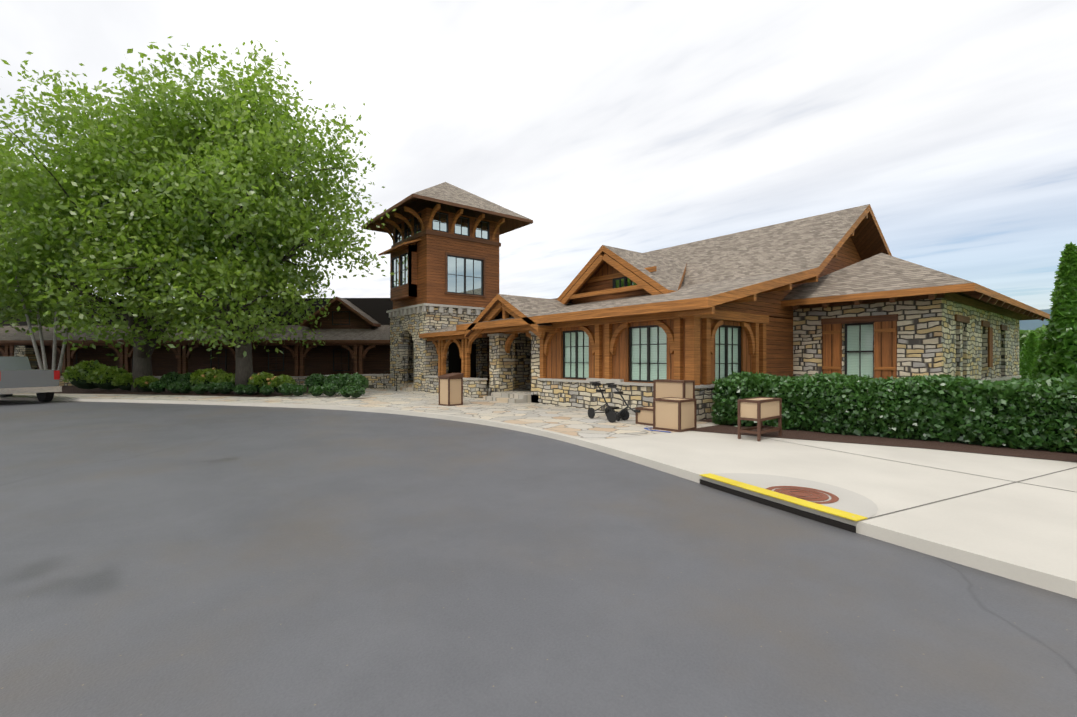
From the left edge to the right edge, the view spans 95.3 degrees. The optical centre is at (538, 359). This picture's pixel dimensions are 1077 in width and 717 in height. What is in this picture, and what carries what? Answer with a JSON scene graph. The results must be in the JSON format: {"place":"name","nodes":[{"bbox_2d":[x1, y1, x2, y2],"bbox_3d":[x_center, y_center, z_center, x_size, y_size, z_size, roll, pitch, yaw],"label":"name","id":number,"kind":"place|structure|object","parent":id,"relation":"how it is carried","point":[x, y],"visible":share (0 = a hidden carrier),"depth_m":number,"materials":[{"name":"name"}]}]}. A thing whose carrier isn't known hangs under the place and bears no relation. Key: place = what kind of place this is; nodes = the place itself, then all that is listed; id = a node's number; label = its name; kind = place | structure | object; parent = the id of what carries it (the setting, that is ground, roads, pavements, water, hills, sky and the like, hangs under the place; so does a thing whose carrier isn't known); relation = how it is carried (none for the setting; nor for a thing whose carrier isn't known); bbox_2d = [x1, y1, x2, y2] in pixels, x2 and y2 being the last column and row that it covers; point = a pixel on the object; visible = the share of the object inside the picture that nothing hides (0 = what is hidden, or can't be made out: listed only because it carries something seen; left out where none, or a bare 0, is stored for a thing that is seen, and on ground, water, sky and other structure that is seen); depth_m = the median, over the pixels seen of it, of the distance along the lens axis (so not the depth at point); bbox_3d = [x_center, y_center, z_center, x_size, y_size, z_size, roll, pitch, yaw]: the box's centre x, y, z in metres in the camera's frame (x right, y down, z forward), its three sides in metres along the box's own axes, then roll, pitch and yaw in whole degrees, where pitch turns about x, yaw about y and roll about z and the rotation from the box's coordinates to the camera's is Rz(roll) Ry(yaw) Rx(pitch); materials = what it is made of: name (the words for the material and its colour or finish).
{"place":"outdoors","nodes":[
{"label":"outdoors","id":0,"kind":"place"},
{"bbox_2d":[0,245,475,377],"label":"clubhouse interior","id":1,"kind":"object","parent":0,"point":[376,309],"visible":0.06,"depth_m":33.65,"materials":[{"name":"black"}]},
{"bbox_2d":[0,298,556,383],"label":"wall","id":2,"kind":"structure","parent":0,"point":[319,359],"depth_m":33.53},
{"bbox_2d":[386,366,412,390],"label":"tower steps handrails","id":3,"kind":"object","parent":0,"point":[396,379],"visible":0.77,"depth_m":27.32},
{"bbox_2d":[61,211,873,381],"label":"window frames","id":4,"kind":"structure","parent":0,"point":[648,363],"depth_m":16.98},
{"bbox_2d":[565,324,872,380],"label":"clubhouse glazing blinds","id":5,"kind":"object","parent":4,"relation":"in","point":[866,345],"visible":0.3,"depth_m":15.02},
{"bbox_2d":[393,213,635,294],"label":"window","id":6,"kind":"structure","parent":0,"point":[441,226],"depth_m":26.49,"materials":[{"name":"clear glass"}]},
{"bbox_2d":[14,298,1018,420],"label":"clubhouse stone walls","id":7,"kind":"structure","parent":0,"point":[934,337],"depth_m":16.84,"materials":[{"name":"beige stone"}]},
{"bbox_2d":[60,303,1020,388],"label":"clubhouse stone caps","id":8,"kind":"object","parent":7,"relation":"on","point":[412,309],"visible":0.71,"depth_m":24.76,"materials":[{"name":"beige stone"}]},
{"bbox_2d":[0,400,1076,716],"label":"road asphalt","id":9,"kind":"structure","parent":0,"point":[176,560],"depth_m":3.76,"materials":[{"name":"grey asphalt"}]},
{"bbox_2d":[0,356,61,401],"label":"pickup truck","id":10,"kind":"object","parent":9,"relation":"on","point":[19,375],"visible":0.9,"depth_m":19.74,"materials":[{"name":"grey paint"}]},
{"bbox_2d":[0,397,1076,598],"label":"concrete pavement","id":11,"kind":"structure","parent":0,"point":[1022,532],"depth_m":6.59,"materials":[{"name":"beige concrete"}]},
{"bbox_2d":[0,388,718,439],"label":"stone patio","id":12,"kind":"structure","parent":11,"relation":"on","point":[578,422],"depth_m":16.86,"materials":[{"name":"beige stone"}]},
{"bbox_2d":[278,382,294,395],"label":"boxwood shrub","id":13,"kind":"object","parent":12,"relation":"on","point":[284,388],"visible":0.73,"depth_m":21.64,"materials":[{"name":"green plant"}]},
{"bbox_2d":[290,384,306,395],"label":"boxwood shrub","id":14,"kind":"object","parent":12,"relation":"on","point":[298,390],"visible":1,"depth_m":21.63,"materials":[{"name":"green plant"}]},
{"bbox_2d":[304,374,326,388],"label":"clipped box shrub","id":15,"kind":"object","parent":12,"relation":"on","point":[316,379],"visible":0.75,"depth_m":22.62,"materials":[{"name":"green plant"}]},
{"bbox_2d":[308,385,322,396],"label":"boxwood shrub","id":16,"kind":"object","parent":12,"relation":"on","point":[315,390],"visible":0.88,"depth_m":21.26,"materials":[{"name":"green plant"}]},
{"bbox_2d":[321,383,338,395],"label":"boxwood shrub","id":17,"kind":"object","parent":12,"relation":"on","point":[329,389],"visible":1,"depth_m":21.32,"materials":[{"name":"green plant"}]},
{"bbox_2d":[323,373,341,393],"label":"clipped box shrub","id":18,"kind":"object","parent":12,"relation":"on","point":[330,378],"visible":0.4,"depth_m":22.37,"materials":[{"name":"green plant"}]},
{"bbox_2d":[335,373,350,389],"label":"clipped box shrub","id":19,"kind":"object","parent":12,"relation":"on","point":[341,381],"visible":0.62,"depth_m":22.16,"materials":[{"name":"green plant"}]},
{"bbox_2d":[338,386,349,396],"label":"boxwood shrub","id":20,"kind":"object","parent":12,"relation":"on","point":[342,391],"visible":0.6,"depth_m":20.73,"materials":[{"name":"green plant"}]},
{"bbox_2d":[346,384,364,397],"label":"boxwood shrub","id":21,"kind":"object","parent":12,"relation":"on","point":[354,390],"visible":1,"depth_m":20.45,"materials":[{"name":"green plant"}]},
{"bbox_2d":[345,372,368,388],"bbox_3d":[-8.284,1.072,22.344,1.049,1.018,1.110,0,0,-38],"label":"clipped box shrub","id":22,"kind":"object","parent":12,"relation":"on","point":[358,379],"visible":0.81,"depth_m":22.08,"materials":[{"name":"green plant"}]},
{"bbox_2d":[365,375,391,388],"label":"stone wall","id":23,"kind":"structure","parent":12,"relation":"on","point":[377,382],"depth_m":27.98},
{"bbox_2d":[324,374,391,375],"bbox_3d":[-10.310,0.871,27.275,4.260,0.080,0.570,0,0,-38],"label":"wall cap","id":24,"kind":"object","parent":23,"relation":"on","point":[370,374],"visible":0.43,"depth_m":27.70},
{"bbox_2d":[389,382,415,390],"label":"tower steps","id":25,"kind":"structure","parent":12,"relation":"on","point":[406,387],"depth_m":26.61,"materials":[{"name":"beige stone"}]},
{"bbox_2d":[438,373,463,405],"bbox_3d":[-3.181,1.067,17.773,0.660,1.160,0.660,0,0,44],"label":"trash can","id":26,"kind":"object","parent":12,"relation":"on","point":[450,389],"depth_m":17.59,"materials":[{"name":"beige"}]},
{"bbox_2d":[483,384,537,402],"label":"porch floor steps","id":27,"kind":"structure","parent":12,"relation":"on","point":[519,396],"depth_m":19.42,"materials":[{"name":"beige stone"}]},
{"bbox_2d":[0,194,1045,375],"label":"dark clubhouse timber","id":28,"kind":"object","parent":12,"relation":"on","point":[125,355],"visible":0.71,"depth_m":27.32,"materials":[{"name":"brown wood"}]},
{"bbox_2d":[588,381,620,420],"bbox_3d":[1.934,1.137,13.647,0.692,1.013,1.206,0,0,-38],"label":"golf push cart","id":29,"kind":"object","parent":12,"relation":"on","point":[591,412],"visible":0.83,"depth_m":13.76,"materials":[{"name":"black metal"}]},
{"bbox_2d":[606,383,639,422],"bbox_3d":[2.308,1.137,12.795,0.692,1.013,1.206,0,0,-38],"label":"golf push cart","id":30,"kind":"object","parent":12,"relation":"on","point":[612,416],"visible":0.69,"depth_m":12.92,"materials":[{"name":"black metal"}]},
{"bbox_2d":[635,406,652,425],"bbox_3d":[3.021,1.437,12.417,0.600,0.420,0.950,0,0,-38],"label":"box","id":31,"kind":"object","parent":12,"relation":"on","point":[644,416],"visible":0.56,"depth_m":12.42,"materials":[{"name":"beige wood"}]},
{"bbox_2d":[301,197,1048,337],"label":"clubhouse soffits","id":32,"kind":"object","parent":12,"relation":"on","point":[866,238],"visible":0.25,"depth_m":25.38,"materials":[{"name":"brown wood"}]},
{"bbox_2d":[0,297,389,339],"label":"clubhouse shingle roofs","id":33,"kind":"object","parent":32,"relation":"on","point":[381,332],"visible":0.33,"depth_m":31.63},
{"bbox_2d":[413,182,973,333],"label":"clubhouse shingle roofs","id":34,"kind":"structure","parent":32,"relation":"on","point":[722,264],"depth_m":18.35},
{"bbox_2d":[653,397,696,431],"bbox_3d":[3.228,1.287,11.624,0.720,0.720,0.720,0,0,-42],"label":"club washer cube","id":35,"kind":"object","parent":12,"relation":"on","point":[675,414],"visible":0.98,"depth_m":11.41,"materials":[{"name":"beige"}]},
{"bbox_2d":[653,379,694,398],"bbox_3d":[3.490,1.087,12.662,0.450,1.120,0.950,0,0,-38],"label":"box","id":36,"kind":"object","parent":35,"relation":"on","point":[663,388],"visible":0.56,"depth_m":12.43,"materials":[{"name":"beige"}]},
{"bbox_2d":[738,397,781,440],"bbox_3d":[4.686,1.237,10.382,1.050,0.820,0.460,0,0,-41],"label":"divot mix box","id":37,"kind":"object","parent":11,"relation":"on","point":[759,410],"visible":0.96,"depth_m":10.16,"materials":[{"name":"beige"}]},
{"bbox_2d":[700,479,855,532],"bbox_3d":[2.754,1.731,5.980,0.012,0.070,2.196,0,0,-25],"label":"storm drain opening","id":38,"kind":"object","parent":11,"relation":"attached to","point":[829,521],"visible":0.9,"depth_m":5.72,"materials":[{"name":"black"}]},
{"bbox_2d":[700,473,867,520],"bbox_3d":[2.844,1.641,6.022,0.212,0.012,2.196,0,0,-25],"label":"yellow kerb paint","id":39,"kind":"object","parent":11,"relation":"on","point":[821,508],"visible":0.9,"depth_m":5.77,"materials":[{"name":"yellow paint"}]},
{"bbox_2d":[715,473,877,517],"bbox_3d":[3.328,1.646,6.251,1.098,0.001,2.195,0,0,-25],"label":"concrete apron","id":40,"kind":"object","parent":11,"relation":"on","point":[854,503],"visible":0.65,"depth_m":6.26,"materials":[{"name":"concrete"}]},
{"bbox_2d":[766,486,838,503],"bbox_3d":[3.197,1.645,5.984,0.800,0.011,0.800,0,0,-38],"label":"manhole cover","id":41,"kind":"object","parent":40,"relation":"on","point":[834,498],"visible":0.71,"depth_m":6.01,"materials":[{"name":"orange metal"}]},
{"bbox_2d":[748,435,1076,520],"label":"pavement joints","id":42,"kind":"object","parent":11,"relation":"on","point":[956,496],"visible":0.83,"depth_m":6.32,"materials":[{"name":"grey concrete"}]},
{"bbox_2d":[0,0,1076,309],"label":"sky","id":43,"kind":"structure","parent":0,"point":[642,126],"materials":[{"name":"white"}]},
{"bbox_2d":[54,386,1076,461],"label":"bed mulch","id":44,"kind":"object","parent":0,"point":[925,444],"visible":0.25,"depth_m":10.21,"materials":[{"name":"brown soil"}]},
{"bbox_2d":[0,127,116,332],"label":"oak tree","id":45,"kind":"object","parent":44,"relation":"on","point":[13,158],"depth_m":27.80,"materials":[{"name":"green plant"}]},
{"bbox_2d":[62,360,105,389],"bbox_3d":[-23.117,0.779,25.250,2.022,1.531,2.021,0,0,-38],"label":"hydrangea shrub","id":46,"kind":"object","parent":44,"relation":"on","point":[76,375],"visible":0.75,"depth_m":24.62,"materials":[{"name":"green plant"}]},
{"bbox_2d":[0,134,171,380],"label":"birch tree clump","id":47,"kind":"object","parent":44,"relation":"on","point":[38,322],"visible":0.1,"depth_m":23.73,"materials":[{"name":"green plant"}]},
{"bbox_2d":[86,366,127,389],"bbox_3d":[-21.980,0.928,25.103,1.758,1.266,1.769,0,0,-38],"label":"hydrangea shrub","id":48,"kind":"object","parent":44,"relation":"on","point":[100,378],"visible":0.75,"depth_m":24.63,"materials":[{"name":"green plant"}]},
{"bbox_2d":[111,372,133,390],"bbox_3d":[-20.896,1.109,24.992,1.244,0.949,1.284,0,0,9],"label":"hydrangea shrub","id":49,"kind":"object","parent":44,"relation":"on","point":[123,381],"visible":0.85,"depth_m":24.58,"materials":[{"name":"green plant"}]},
{"bbox_2d":[133,376,159,390],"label":"hydrangea shrub","id":50,"kind":"object","parent":44,"relation":"on","point":[142,383],"visible":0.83,"depth_m":24.48,"materials":[{"name":"green plant"}]},
{"bbox_2d":[0,51,304,391],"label":"oak tree","id":51,"kind":"object","parent":44,"relation":"on","point":[143,337],"visible":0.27,"depth_m":21.34,"materials":[{"name":"green plant"}]},
{"bbox_2d":[148,380,167,392],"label":"boxwood shrub","id":52,"kind":"object","parent":44,"relation":"on","point":[158,386],"visible":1,"depth_m":23.52,"materials":[{"name":"green plant"}]},
{"bbox_2d":[160,372,181,388],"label":"clipped box shrub","id":53,"kind":"object","parent":44,"relation":"on","point":[170,378],"visible":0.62,"depth_m":24.63,"materials":[{"name":"green plant"}]},
{"bbox_2d":[167,381,179,392],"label":"boxwood shrub","id":54,"kind":"object","parent":44,"relation":"on","point":[172,387],"visible":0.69,"depth_m":23.21,"materials":[{"name":"green plant"}]},
{"bbox_2d":[176,382,192,392],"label":"boxwood shrub","id":55,"kind":"object","parent":44,"relation":"on","point":[184,387],"visible":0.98,"depth_m":23.13,"materials":[{"name":"green plant"}]},
{"bbox_2d":[177,372,194,385],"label":"clipped box shrub","id":56,"kind":"object","parent":44,"relation":"on","point":[185,377],"visible":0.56,"depth_m":24.40,"materials":[{"name":"green plant"}]},
{"bbox_2d":[191,383,207,393],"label":"boxwood shrub","id":57,"kind":"object","parent":44,"relation":"on","point":[198,388],"visible":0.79,"depth_m":22.74,"materials":[{"name":"green plant"}]},
{"bbox_2d":[190,368,225,384],"bbox_3d":[-16.094,0.985,24.032,1.662,1.165,1.647,0,0,-38],"label":"hydrangea shrub","id":58,"kind":"object","parent":44,"relation":"on","point":[204,376],"visible":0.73,"depth_m":23.51,"materials":[{"name":"green plant"}]},
{"bbox_2d":[205,382,218,393],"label":"boxwood shrub","id":59,"kind":"object","parent":44,"relation":"on","point":[209,387],"visible":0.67,"depth_m":22.86,"materials":[{"name":"green plant"}]},
{"bbox_2d":[31,36,395,394],"bbox_3d":[-14.195,-6.683,23.735,14.164,16.667,16.921,0,0,-38],"label":"oak tree","id":60,"kind":"object","parent":44,"relation":"on","point":[233,155],"visible":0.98,"depth_m":20.98,"materials":[{"name":"green plant"}]},
{"bbox_2d":[211,373,234,390],"bbox_3d":[-15.108,1.099,23.768,1.284,0.969,1.333,0,0,-6],"label":"hydrangea shrub","id":61,"kind":"object","parent":44,"relation":"on","point":[226,377],"visible":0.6,"depth_m":23.45,"materials":[{"name":"green plant"}]},
{"bbox_2d":[214,381,233,393],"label":"boxwood shrub","id":62,"kind":"object","parent":44,"relation":"on","point":[225,387],"visible":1,"depth_m":22.84,"materials":[{"name":"green plant"}]},
{"bbox_2d":[233,384,246,394],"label":"boxwood shrub","id":63,"kind":"object","parent":44,"relation":"on","point":[237,388],"visible":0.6,"depth_m":22.45,"materials":[{"name":"green plant"}]},
{"bbox_2d":[242,384,256,394],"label":"boxwood shrub","id":64,"kind":"object","parent":44,"relation":"on","point":[250,389],"visible":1,"depth_m":22.33,"materials":[{"name":"green plant"}]},
{"bbox_2d":[247,371,273,391],"bbox_3d":[-13.034,1.063,23.302,1.385,1.036,1.471,0,0,-38],"label":"hydrangea shrub","id":65,"kind":"object","parent":44,"relation":"on","point":[258,381],"visible":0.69,"depth_m":22.87,"materials":[{"name":"green plant"}]},
{"bbox_2d":[260,385,274,395],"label":"boxwood shrub","id":66,"kind":"object","parent":44,"relation":"on","point":[266,390],"visible":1,"depth_m":21.93,"materials":[{"name":"green plant"}]},
{"bbox_2d":[269,375,296,392],"bbox_3d":[-11.965,1.126,23.018,1.228,0.927,1.224,0,0,-38],"label":"hydrangea shrub","id":67,"kind":"object","parent":44,"relation":"on","point":[276,381],"visible":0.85,"depth_m":22.70,"materials":[{"name":"green plant"}]},
{"bbox_2d":[711,371,1076,452],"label":"holly hedge","id":68,"kind":"object","parent":44,"relation":"on","point":[1028,413],"visible":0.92,"depth_m":9.96,"materials":[{"name":"green plant"}]},
{"bbox_2d":[390,208,861,376],"bbox_3d":[3.342,-3.544,25.296,15.330,8.470,19.880,0,0,-38],"label":"wood siding","id":69,"kind":"object","parent":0,"point":[428,251],"visible":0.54,"depth_m":25.30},
{"bbox_2d":[376,204,1049,384],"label":"wood trim","id":70,"kind":"structure","parent":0,"point":[693,311],"depth_m":15.54,"materials":[{"name":"brown wood"}]},
{"bbox_2d":[546,262,992,384],"bbox_3d":[7.869,-1.739,16.012,6.857,4.860,16.108,0,0,-79],"label":"clubhouse batten","id":71,"kind":"object","parent":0,"point":[885,349],"visible":0.44,"depth_m":15.26,"materials":[{"name":"brown wood"}]},
{"bbox_2d":[1019,309,1051,329],"bbox_3d":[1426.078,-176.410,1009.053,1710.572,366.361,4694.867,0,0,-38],"label":"mountain ridge","id":72,"kind":"structure","parent":0,"point":[1029,324],"depth_m":1831.98,"materials":[{"name":"blue"}]},
{"bbox_2d":[1024,329,1046,380],"bbox_3d":[24.153,0.101,23.299,1.608,3.139,1.629,0,0,-38],"label":"arborvitae","id":73,"kind":"object","parent":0,"point":[1031,374],"visible":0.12,"depth_m":23.38,"materials":[{"name":"green plant"}]},
{"bbox_2d":[1032,242,1076,379],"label":"arborvitae","id":74,"kind":"object","parent":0,"point":[1057,358],"visible":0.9,"depth_m":16.79,"materials":[{"name":"green plant"}]},
{"label":"lawn","id":75,"kind":"structure","parent":0,"visible":0},
{"bbox_2d":[1019,330,1027,358],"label":"tree","id":76,"kind":"object","parent":75,"relation":"on","point":[1021,332],"visible":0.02,"depth_m":285.47,"materials":[{"name":"green plant"}]},
{"bbox_2d":[1019,331,1037,378],"bbox_3d":[27.284,0.048,27.194,1.643,3.245,1.612,0,0,-38],"label":"arborvitae","id":77,"kind":"object","parent":75,"relation":"on","point":[1026,357],"visible":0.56,"depth_m":27.05,"materials":[{"name":"green plant"}]},
{"bbox_2d":[1019,327,1045,351],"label":"tree","id":78,"kind":"object","parent":75,"relation":"on","point":[1025,334],"visible":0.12,"depth_m":249.80,"materials":[{"name":"green plant"}]}
]}

